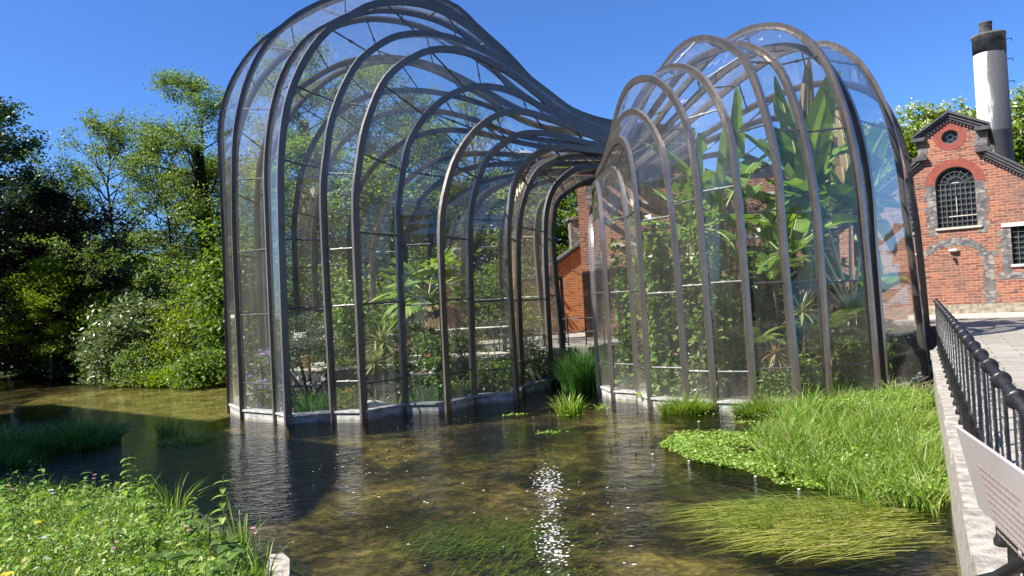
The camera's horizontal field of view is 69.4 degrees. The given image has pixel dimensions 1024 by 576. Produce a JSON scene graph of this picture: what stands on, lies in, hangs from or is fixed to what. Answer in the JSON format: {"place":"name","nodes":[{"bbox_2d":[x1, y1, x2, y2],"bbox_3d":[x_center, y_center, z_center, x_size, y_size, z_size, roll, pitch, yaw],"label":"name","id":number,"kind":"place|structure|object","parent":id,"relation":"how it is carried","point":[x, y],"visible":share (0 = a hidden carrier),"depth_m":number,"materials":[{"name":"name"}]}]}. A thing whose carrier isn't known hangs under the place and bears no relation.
{"place":"outdoors","nodes":[
{"label":"outdoors","id":0,"kind":"place"},
{"bbox_2d":[0,469,312,575],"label":"bank","id":1,"kind":"structure","parent":0,"point":[295,565],"depth_m":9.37,"materials":[{"name":"green plant"}]},
{"bbox_2d":[141,508,243,575],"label":"bramble","id":2,"kind":"object","parent":1,"relation":"on","point":[229,542],"visible":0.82,"depth_m":7.27,"materials":[{"name":"green plant"}]},
{"bbox_2d":[1,324,335,388],"bbox_3d":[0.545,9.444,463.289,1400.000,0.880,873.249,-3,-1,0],"label":"bank","id":3,"kind":"structure","parent":0,"point":[256,376],"depth_m":34.07,"materials":[{"name":"green plant"}]},
{"bbox_2d":[0,323,75,375],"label":"dark shrub","id":4,"kind":"object","parent":3,"relation":"on","point":[17,366],"visible":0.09,"depth_m":47.51,"materials":[{"name":"green plant"}]},
{"bbox_2d":[0,96,101,362],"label":"dark tree","id":5,"kind":"object","parent":3,"relation":"on","point":[13,149],"visible":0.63,"depth_m":42.41,"materials":[{"name":"green plant"}]},
{"bbox_2d":[0,124,117,323],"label":"dark tree","id":6,"kind":"object","parent":3,"relation":"on","point":[4,162],"visible":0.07,"depth_m":48.79,"materials":[{"name":"green plant"}]},
{"bbox_2d":[24,321,97,377],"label":"dark shrub","id":7,"kind":"object","parent":3,"relation":"on","point":[67,365],"visible":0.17,"depth_m":42.08,"materials":[{"name":"green plant"}]},
{"bbox_2d":[0,178,148,377],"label":"copper beech tree","id":8,"kind":"object","parent":3,"relation":"on","point":[64,203],"visible":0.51,"depth_m":43.20,"materials":[{"name":"green plant"}]},
{"bbox_2d":[17,107,186,313],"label":"alder tree","id":9,"kind":"object","parent":3,"relation":"on","point":[94,124],"visible":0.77,"depth_m":41.41,"materials":[{"name":"green plant"}]},
{"bbox_2d":[35,223,199,337],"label":"dark tree","id":10,"kind":"object","parent":3,"relation":"on","point":[132,245],"visible":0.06,"depth_m":58.39,"materials":[{"name":"green plant"}]},
{"bbox_2d":[61,286,189,383],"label":"silver leaved shrub","id":11,"kind":"object","parent":3,"relation":"on","point":[113,329],"visible":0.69,"depth_m":35.60,"materials":[{"name":"green plant"}]},
{"bbox_2d":[71,263,197,334],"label":"broadleaf tree","id":12,"kind":"object","parent":3,"relation":"on","point":[154,287],"visible":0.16,"depth_m":46.39,"materials":[{"name":"green plant"}]},
{"bbox_2d":[96,333,177,386],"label":"bramble bush","id":13,"kind":"object","parent":3,"relation":"on","point":[133,369],"visible":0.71,"depth_m":33.90,"materials":[{"name":"green plant"}]},
{"bbox_2d":[101,119,218,328],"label":"alder tree","id":14,"kind":"object","parent":3,"relation":"on","point":[168,225],"visible":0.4,"depth_m":41.81,"materials":[{"name":"green plant"}]},
{"bbox_2d":[99,64,300,341],"bbox_3d":[-15.872,-3.573,39.602,9.571,16.355,9.512,-3,-1,-41],"label":"alder tree","id":15,"kind":"object","parent":3,"relation":"on","point":[203,210],"visible":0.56,"depth_m":38.56,"materials":[{"name":"green plant"}]},
{"bbox_2d":[148,152,261,315],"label":"broadleaf tree","id":16,"kind":"object","parent":3,"relation":"on","point":[210,181],"visible":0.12,"depth_m":43.26,"materials":[{"name":"green plant"}]},
{"bbox_2d":[163,340,256,388],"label":"leafy shrub","id":17,"kind":"object","parent":3,"relation":"on","point":[196,369],"visible":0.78,"depth_m":31.84,"materials":[{"name":"green plant"}]},
{"bbox_2d":[176,188,279,383],"bbox_3d":[-12.559,-0.220,34.162,5.324,8.922,5.954,-3,-1,0],"label":"leafy shrub","id":18,"kind":"object","parent":3,"relation":"on","point":[213,264],"visible":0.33,"depth_m":33.34,"materials":[{"name":"green plant"}]},
{"bbox_2d":[242,240,341,367],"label":"leafy shrub","id":19,"kind":"object","parent":3,"relation":"on","point":[290,291],"visible":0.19,"depth_m":33.19,"materials":[{"name":"green plant"}]},
{"bbox_2d":[192,30,392,352],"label":"alder tree","id":20,"kind":"object","parent":3,"relation":"on","point":[302,126],"visible":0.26,"depth_m":40.98,"materials":[{"name":"green plant"}]},
{"bbox_2d":[238,129,380,326],"bbox_3d":[-10.798,-1.862,37.857,7.624,12.362,8.777,-3,-1,-27],"label":"broadleaf tree","id":21,"kind":"object","parent":3,"relation":"on","point":[295,150],"visible":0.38,"depth_m":37.05,"materials":[{"name":"green plant"}]},
{"bbox_2d":[291,252,409,360],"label":"leafy shrub","id":22,"kind":"object","parent":3,"relation":"on","point":[336,292],"visible":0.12,"depth_m":34.21,"materials":[{"name":"green plant"}]},
{"bbox_2d":[276,53,448,293],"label":"alder tree","id":23,"kind":"object","parent":3,"relation":"on","point":[372,73],"visible":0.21,"depth_m":43.77,"materials":[{"name":"green plant"}]},
{"bbox_2d":[286,152,454,307],"bbox_3d":[-7.602,-1.444,38.690,9.575,11.060,8.318,-3,-1,-34],"label":"broadleaf tree","id":24,"kind":"object","parent":3,"relation":"on","point":[379,189],"visible":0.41,"depth_m":37.98,"materials":[{"name":"green plant"}]},
{"bbox_2d":[362,227,454,343],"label":"leafy shrub","id":25,"kind":"object","parent":3,"relation":"on","point":[417,329],"visible":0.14,"depth_m":34.82,"materials":[{"name":"green plant"}]},
{"bbox_2d":[338,77,486,324],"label":"alder tree","id":26,"kind":"object","parent":3,"relation":"on","point":[424,100],"visible":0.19,"depth_m":45.12,"materials":[{"name":"green plant"}]},
{"bbox_2d":[373,116,495,275],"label":"alder tree","id":27,"kind":"object","parent":3,"relation":"on","point":[430,144],"visible":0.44,"depth_m":40.54,"materials":[{"name":"green plant"}]},
{"bbox_2d":[417,250,507,340],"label":"leafy shrub","id":28,"kind":"object","parent":3,"relation":"on","point":[485,320],"visible":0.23,"depth_m":35.32,"materials":[{"name":"green plant"}]},
{"bbox_2d":[405,92,529,280],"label":"ash tree","id":29,"kind":"object","parent":3,"relation":"on","point":[473,114],"visible":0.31,"depth_m":43.85,"materials":[{"name":"green plant"}]},
{"bbox_2d":[416,168,568,297],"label":"broadleaf tree","id":30,"kind":"object","parent":3,"relation":"on","point":[496,208],"visible":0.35,"depth_m":41.73,"materials":[{"name":"green plant"}]},
{"bbox_2d":[473,226,556,336],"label":"leafy shrub","id":31,"kind":"object","parent":3,"relation":"on","point":[497,293],"visible":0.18,"depth_m":35.83,"materials":[{"name":"green plant"}]},
{"bbox_2d":[459,143,577,285],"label":"dark tree","id":32,"kind":"object","parent":3,"relation":"on","point":[508,170],"visible":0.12,"depth_m":45.20,"materials":[{"name":"green plant"}]},
{"bbox_2d":[521,160,577,273],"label":"broadleaf tree","id":33,"kind":"object","parent":3,"relation":"on","point":[572,200],"visible":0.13,"depth_m":43.83,"materials":[{"name":"green plant"}]},
{"bbox_2d":[761,106,932,223],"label":"chestnut tree","id":34,"kind":"object","parent":3,"relation":"on","point":[907,135],"visible":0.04,"depth_m":49.89,"materials":[{"name":"green plant"}]},
{"bbox_2d":[885,94,1023,180],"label":"chestnut tree","id":35,"kind":"object","parent":3,"relation":"on","point":[930,113],"visible":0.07,"depth_m":51.39,"materials":[{"name":"green plant"}]},
{"bbox_2d":[1009,82,1023,165],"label":"chestnut tree","id":36,"kind":"object","parent":3,"relation":"on","point":[1017,120],"visible":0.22,"depth_m":48.12,"materials":[{"name":"green plant"}]},
{"bbox_2d":[0,367,954,575],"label":"river","id":37,"kind":"structure","parent":0,"point":[10,386],"depth_m":16.19,"materials":[{"name":"liquid"}]},
{"bbox_2d":[0,444,61,472],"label":"reed clump","id":38,"kind":"object","parent":37,"relation":"in","point":[10,460],"visible":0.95,"depth_m":16.19,"materials":[{"name":"green plant"}]},
{"bbox_2d":[0,415,99,462],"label":"reed clump","id":39,"kind":"object","parent":37,"relation":"on","point":[18,441],"visible":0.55,"depth_m":17.57,"materials":[{"name":"green plant"}]},
{"bbox_2d":[0,255,106,380],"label":"broadleaf tree","id":40,"kind":"object","parent":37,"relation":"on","point":[48,282],"visible":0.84,"depth_m":41.00,"materials":[{"name":"green plant"}]},
{"bbox_2d":[5,410,149,456],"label":"reed clump","id":41,"kind":"object","parent":37,"relation":"on","point":[89,440],"visible":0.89,"depth_m":17.91,"materials":[{"name":"green plant"}]},
{"bbox_2d":[62,285,152,377],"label":"yellow green shrub","id":42,"kind":"object","parent":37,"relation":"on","point":[102,299],"visible":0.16,"depth_m":40.93,"materials":[{"name":"green plant"}]},
{"bbox_2d":[130,260,220,383],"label":"willow shrub","id":43,"kind":"object","parent":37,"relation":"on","point":[183,323],"visible":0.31,"depth_m":34.50,"materials":[{"name":"green plant"}]},
{"bbox_2d":[532,389,597,418],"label":"iris plant","id":44,"kind":"object","parent":37,"relation":"in","point":[574,409],"visible":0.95,"depth_m":18.51,"materials":[{"name":"green plant"}]},
{"bbox_2d":[545,344,614,393],"bbox_3d":[2.240,2.505,23.875,2.545,1.568,3.586,-3,-1,0],"label":"rush bed","id":45,"kind":"object","parent":37,"relation":"in","point":[576,376],"visible":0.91,"depth_m":23.22,"materials":[{"name":"green plant"}]},
{"bbox_2d":[630,388,726,417],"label":"grass clump","id":46,"kind":"object","parent":37,"relation":"in","point":[687,406],"visible":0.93,"depth_m":17.79,"materials":[{"name":"green plant"}]},
{"bbox_2d":[699,390,794,418],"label":"grass clump","id":47,"kind":"object","parent":37,"relation":"in","point":[739,410],"visible":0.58,"depth_m":17.00,"materials":[{"name":"green plant"}]},
{"bbox_2d":[637,494,955,568],"bbox_3d":[3.513,2.903,9.021,3.818,0.028,2.791,-3,-1,0],"label":"streaming weed","id":48,"kind":"object","parent":37,"relation":"on","point":[868,527],"visible":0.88,"depth_m":8.93,"materials":[{"name":"plant"}]},
{"bbox_2d":[698,480,897,532],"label":"drooping grass","id":49,"kind":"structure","parent":37,"relation":"on","point":[799,509],"depth_m":9.57,"materials":[{"name":"green plant"}]},
{"bbox_2d":[659,388,948,508],"bbox_3d":[5.555,2.679,14.226,4.798,0.449,8.803,-4,-1,29],"label":"watercress","id":50,"kind":"object","parent":37,"relation":"on","point":[707,447],"visible":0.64,"depth_m":13.30,"materials":[{"name":"green plant"}]},
{"bbox_2d":[737,370,950,516],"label":"marsh grass","id":51,"kind":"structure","parent":37,"relation":"on","point":[915,461],"depth_m":12.06,"materials":[{"name":"green plant"}]},
{"bbox_2d":[0,373,958,575],"bbox_3d":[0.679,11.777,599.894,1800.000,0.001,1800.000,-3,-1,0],"label":"riverbed","id":52,"kind":"structure","parent":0,"point":[671,552],"depth_m":12.55,"materials":[{"name":"brown soil"}]},
{"bbox_2d":[13,387,254,433],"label":"gravel shoal","id":53,"kind":"structure","parent":52,"relation":"on","point":[151,405],"depth_m":26.97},
{"bbox_2d":[217,0,690,438],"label":"glasshouse","id":54,"kind":"structure","parent":52,"relation":"on","point":[498,59],"depth_m":22.71,"materials":[{"name":"brown metal"}]},
{"bbox_2d":[335,504,636,575],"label":"submerged weed","id":55,"kind":"object","parent":52,"relation":"on","point":[498,530],"visible":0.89,"depth_m":9.99,"materials":[{"name":"green plant"}]},
{"bbox_2d":[424,552,638,575],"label":"submerged weed","id":56,"kind":"object","parent":52,"relation":"on","point":[541,558],"visible":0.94,"depth_m":8.74,"materials":[{"name":"green plant"}]},
{"bbox_2d":[588,22,932,428],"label":"glasshouse","id":57,"kind":"structure","parent":52,"relation":"on","point":[629,173],"depth_m":19.15,"materials":[{"name":"brown metal"}]},
{"bbox_2d":[930,350,1022,575],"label":"parapet wall","id":58,"kind":"structure","parent":52,"relation":"on","point":[978,551],"depth_m":6.34,"materials":[{"name":"stone"}]},
{"bbox_2d":[933,298,1023,575],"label":"iron railing","id":59,"kind":"object","parent":58,"relation":"on","point":[969,366],"visible":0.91,"depth_m":5.01,"materials":[{"name":"black metal"}]},
{"bbox_2d":[955,426,1023,559],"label":"information board","id":60,"kind":"object","parent":59,"relation":"attached to","point":[997,480],"visible":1,"depth_m":1.68,"materials":[{"name":"white metal"}]},
{"bbox_2d":[0,0,1023,309],"label":"sky","id":61,"kind":"structure","parent":0,"point":[61,58],"materials":[{"name":"blue"}]},
{"bbox_2d":[247,366,919,412],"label":"soil","id":62,"kind":"structure","parent":0,"point":[741,395],"depth_m":21.02,"materials":[{"name":"brown soil"}]},
{"bbox_2d":[245,348,303,408],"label":"purple flower bush","id":63,"kind":"object","parent":62,"relation":"on","point":[256,399],"visible":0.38,"depth_m":22.07,"materials":[{"name":"green plant"}]},
{"bbox_2d":[253,310,353,399],"bbox_3d":[-6.354,2.162,23.233,3.055,3.059,2.873,-3,-1,0],"label":"olive tree","id":64,"kind":"object","parent":62,"relation":"on","point":[309,343],"visible":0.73,"depth_m":23.18,"materials":[{"name":"green plant"}]},
{"bbox_2d":[292,374,337,412],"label":"iris plant","id":65,"kind":"object","parent":62,"relation":"on","point":[308,405],"visible":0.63,"depth_m":20.61,"materials":[{"name":"green plant"}]},
{"bbox_2d":[353,339,392,400],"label":"yucca","id":66,"kind":"object","parent":62,"relation":"on","point":[374,359],"visible":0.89,"depth_m":21.87,"materials":[{"name":"green plant"}]},
{"bbox_2d":[355,319,407,398],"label":"yucca","id":67,"kind":"object","parent":62,"relation":"on","point":[384,342],"visible":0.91,"depth_m":22.52,"materials":[{"name":"green plant"}]},
{"bbox_2d":[290,351,509,370],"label":"raised path","id":68,"kind":"structure","parent":62,"relation":"on","point":[491,354],"depth_m":25.43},
{"bbox_2d":[313,275,390,367],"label":"citrus bush","id":69,"kind":"object","parent":68,"relation":"on","point":[343,316],"visible":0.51,"depth_m":24.95,"materials":[{"name":"green plant"}]},
{"bbox_2d":[290,356,525,396],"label":"retaining wall","id":70,"kind":"structure","parent":62,"relation":"on","point":[347,374],"depth_m":24.04,"materials":[{"name":"stone"}]},
{"bbox_2d":[369,243,482,353],"bbox_3d":[-2.697,0.753,24.235,3.552,4.489,3.609,-3,-1,-43],"label":"fan palm","id":71,"kind":"object","parent":62,"relation":"on","point":[428,316],"visible":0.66,"depth_m":23.59,"materials":[{"name":"green plant"}]},
{"bbox_2d":[408,325,461,397],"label":"leafy bush","id":72,"kind":"object","parent":62,"relation":"on","point":[431,345],"visible":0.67,"depth_m":22.65,"materials":[{"name":"green plant"}]},
{"bbox_2d":[457,345,531,393],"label":"green bush","id":73,"kind":"object","parent":62,"relation":"on","point":[488,379],"visible":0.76,"depth_m":22.77,"materials":[{"name":"green plant"}]},
{"bbox_2d":[497,289,552,357],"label":"leafy bush","id":74,"kind":"object","parent":62,"relation":"on","point":[531,324],"visible":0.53,"depth_m":26.19,"materials":[{"name":"green plant"}]},
{"bbox_2d":[501,338,557,382],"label":"green bush","id":75,"kind":"object","parent":62,"relation":"on","point":[532,374],"visible":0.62,"depth_m":24.86,"materials":[{"name":"green plant"}]},
{"bbox_2d":[606,215,656,390],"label":"climbing plant","id":76,"kind":"object","parent":62,"relation":"on","point":[627,353],"visible":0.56,"depth_m":21.19,"materials":[{"name":"green plant"}]},
{"bbox_2d":[635,212,698,397],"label":"climbing plant","id":77,"kind":"object","parent":62,"relation":"on","point":[662,347],"visible":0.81,"depth_m":19.51,"materials":[{"name":"green plant"}]},
{"bbox_2d":[661,267,725,394],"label":"climbing plant","id":78,"kind":"object","parent":62,"relation":"on","point":[689,295],"visible":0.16,"depth_m":19.53,"materials":[{"name":"green plant"}]},
{"bbox_2d":[668,345,732,397],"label":"mixed bush","id":79,"kind":"object","parent":62,"relation":"on","point":[695,384],"visible":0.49,"depth_m":19.05,"materials":[{"name":"green plant"}]},
{"bbox_2d":[610,127,802,299],"bbox_3d":[5.489,-0.661,20.996,4.608,7.180,3.004,-3,-1,-20],"label":"banana plant","id":80,"kind":"object","parent":62,"relation":"on","point":[701,146],"visible":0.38,"depth_m":20.39,"materials":[{"name":"green plant"}]},
{"bbox_2d":[636,86,777,334],"bbox_3d":[5.807,-1.253,21.774,4.031,8.346,3.899,-4,-1,22],"label":"banana plant","id":81,"kind":"object","parent":62,"relation":"on","point":[748,166],"visible":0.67,"depth_m":21.30,"materials":[{"name":"green plant"}]},
{"bbox_2d":[673,179,745,397],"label":"climbing plant","id":82,"kind":"object","parent":62,"relation":"on","point":[697,316],"visible":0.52,"depth_m":19.29,"materials":[{"name":"green plant"}]},
{"bbox_2d":[698,274,758,390],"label":"mixed bush","id":83,"kind":"object","parent":62,"relation":"on","point":[725,307],"visible":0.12,"depth_m":20.23,"materials":[{"name":"green plant"}]},
{"bbox_2d":[720,334,774,393],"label":"leafy bush","id":84,"kind":"object","parent":62,"relation":"on","point":[737,365],"visible":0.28,"depth_m":19.51,"materials":[{"name":"green plant"}]},
{"bbox_2d":[721,243,814,358],"bbox_3d":[7.051,0.868,19.774,2.688,3.970,2.656,-3,-1,0],"label":"feather palm","id":85,"kind":"object","parent":62,"relation":"on","point":[773,269],"visible":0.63,"depth_m":19.76,"materials":[{"name":"green plant"}]},
{"bbox_2d":[733,242,818,363],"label":"mixed bush","id":86,"kind":"object","parent":62,"relation":"on","point":[766,319],"visible":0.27,"depth_m":21.34,"materials":[{"name":"green plant"}]},
{"bbox_2d":[706,194,856,357],"bbox_3d":[7.760,-0.079,20.235,3.167,5.736,3.568,-3,-1,-18],"label":"banana plant","id":87,"kind":"object","parent":62,"relation":"on","point":[799,224],"visible":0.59,"depth_m":20.01,"materials":[{"name":"green plant"}]},
{"bbox_2d":[755,346,822,396],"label":"mixed bush","id":88,"kind":"object","parent":62,"relation":"on","point":[768,378],"visible":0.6,"depth_m":18.59,"materials":[{"name":"green plant"}]},
{"bbox_2d":[744,192,836,361],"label":"mixed bush","id":89,"kind":"object","parent":62,"relation":"on","point":[801,274],"visible":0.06,"depth_m":22.41,"materials":[{"name":"green plant"}]},
{"bbox_2d":[758,317,842,381],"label":"leafy bush","id":90,"kind":"object","parent":62,"relation":"on","point":[812,347],"visible":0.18,"depth_m":20.11,"materials":[{"name":"green plant"}]},
{"bbox_2d":[717,59,885,363],"bbox_3d":[8.731,-1.868,21.206,4.789,9.226,2.654,-3,-1,0],"label":"banana plant","id":91,"kind":"object","parent":62,"relation":"on","point":[818,110],"visible":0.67,"depth_m":20.96,"materials":[{"name":"green plant"}]},
{"bbox_2d":[724,159,894,333],"bbox_3d":[9.280,-0.766,22.926,3.789,7.008,3.617,-3,-1,-22],"label":"banana plant","id":92,"kind":"object","parent":62,"relation":"on","point":[761,195],"visible":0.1,"depth_m":22.57,"materials":[{"name":"green plant"}]},
{"bbox_2d":[791,222,856,337],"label":"leafy bush","id":93,"kind":"object","parent":62,"relation":"on","point":[830,299],"visible":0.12,"depth_m":24.02,"materials":[{"name":"green plant"}]},
{"bbox_2d":[759,165,897,340],"bbox_3d":[9.234,-0.383,21.493,4.846,6.303,1.001,-3,-1,-15],"label":"travellers palm","id":94,"kind":"object","parent":62,"relation":"on","point":[845,297],"visible":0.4,"depth_m":21.27,"materials":[{"name":"green plant"}]},
{"bbox_2d":[813,330,892,391],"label":"mixed bush","id":95,"kind":"object","parent":62,"relation":"on","point":[853,375],"visible":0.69,"depth_m":18.96,"materials":[{"name":"green plant"}]},
{"bbox_2d":[819,106,899,340],"bbox_3d":[10.408,-1.631,22.254,2.960,8.583,3.435,-3,-1,12],"label":"banana plant","id":96,"kind":"object","parent":62,"relation":"on","point":[877,145],"visible":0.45,"depth_m":22.25,"materials":[{"name":"green plant"}]},
{"bbox_2d":[813,252,909,318],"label":"banana plant","id":97,"kind":"object","parent":62,"relation":"on","point":[888,282],"visible":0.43,"depth_m":21.63,"materials":[{"name":"green plant"}]},
{"bbox_2d":[857,318,919,376],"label":"leafy bush","id":98,"kind":"object","parent":62,"relation":"on","point":[901,366],"visible":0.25,"depth_m":21.28,"materials":[{"name":"green plant"}]},
{"bbox_2d":[392,316,1023,464],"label":"paved yard","id":99,"kind":"structure","parent":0,"point":[1000,340],"depth_m":23.04,"materials":[{"name":"stone"}]},
{"bbox_2d":[487,216,584,337],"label":"outbuilding","id":100,"kind":"structure","parent":99,"relation":"on","point":[569,267],"depth_m":36.13,"materials":[{"name":"orange brick"}]},
{"bbox_2d":[575,132,803,336],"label":"brick building","id":101,"kind":"structure","parent":99,"relation":"on","point":[585,196],"depth_m":31.05,"materials":[{"name":"brick"}]},
{"bbox_2d":[813,110,1023,321],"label":"gabled mill building","id":102,"kind":"structure","parent":99,"relation":"on","point":[969,186],"depth_m":28.15,"materials":[{"name":"red brick"}]},
{"bbox_2d":[935,167,977,227],"bbox_3d":[16.979,-3.479,28.277,1.360,2.350,0.050,-4,-1,35],"label":"window","id":103,"kind":"structure","parent":102,"relation":"in","point":[965,187],"depth_m":28.27,"materials":[{"name":"metal"}]},
{"bbox_2d":[971,21,1018,160],"bbox_3d":[21.864,-5.394,33.261,1.476,13.180,1.400,-3,-1,0],"label":"chimney","id":104,"kind":"object","parent":102,"relation":"on","point":[991,78],"visible":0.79,"depth_m":32.76,"materials":[{"name":"paint"}]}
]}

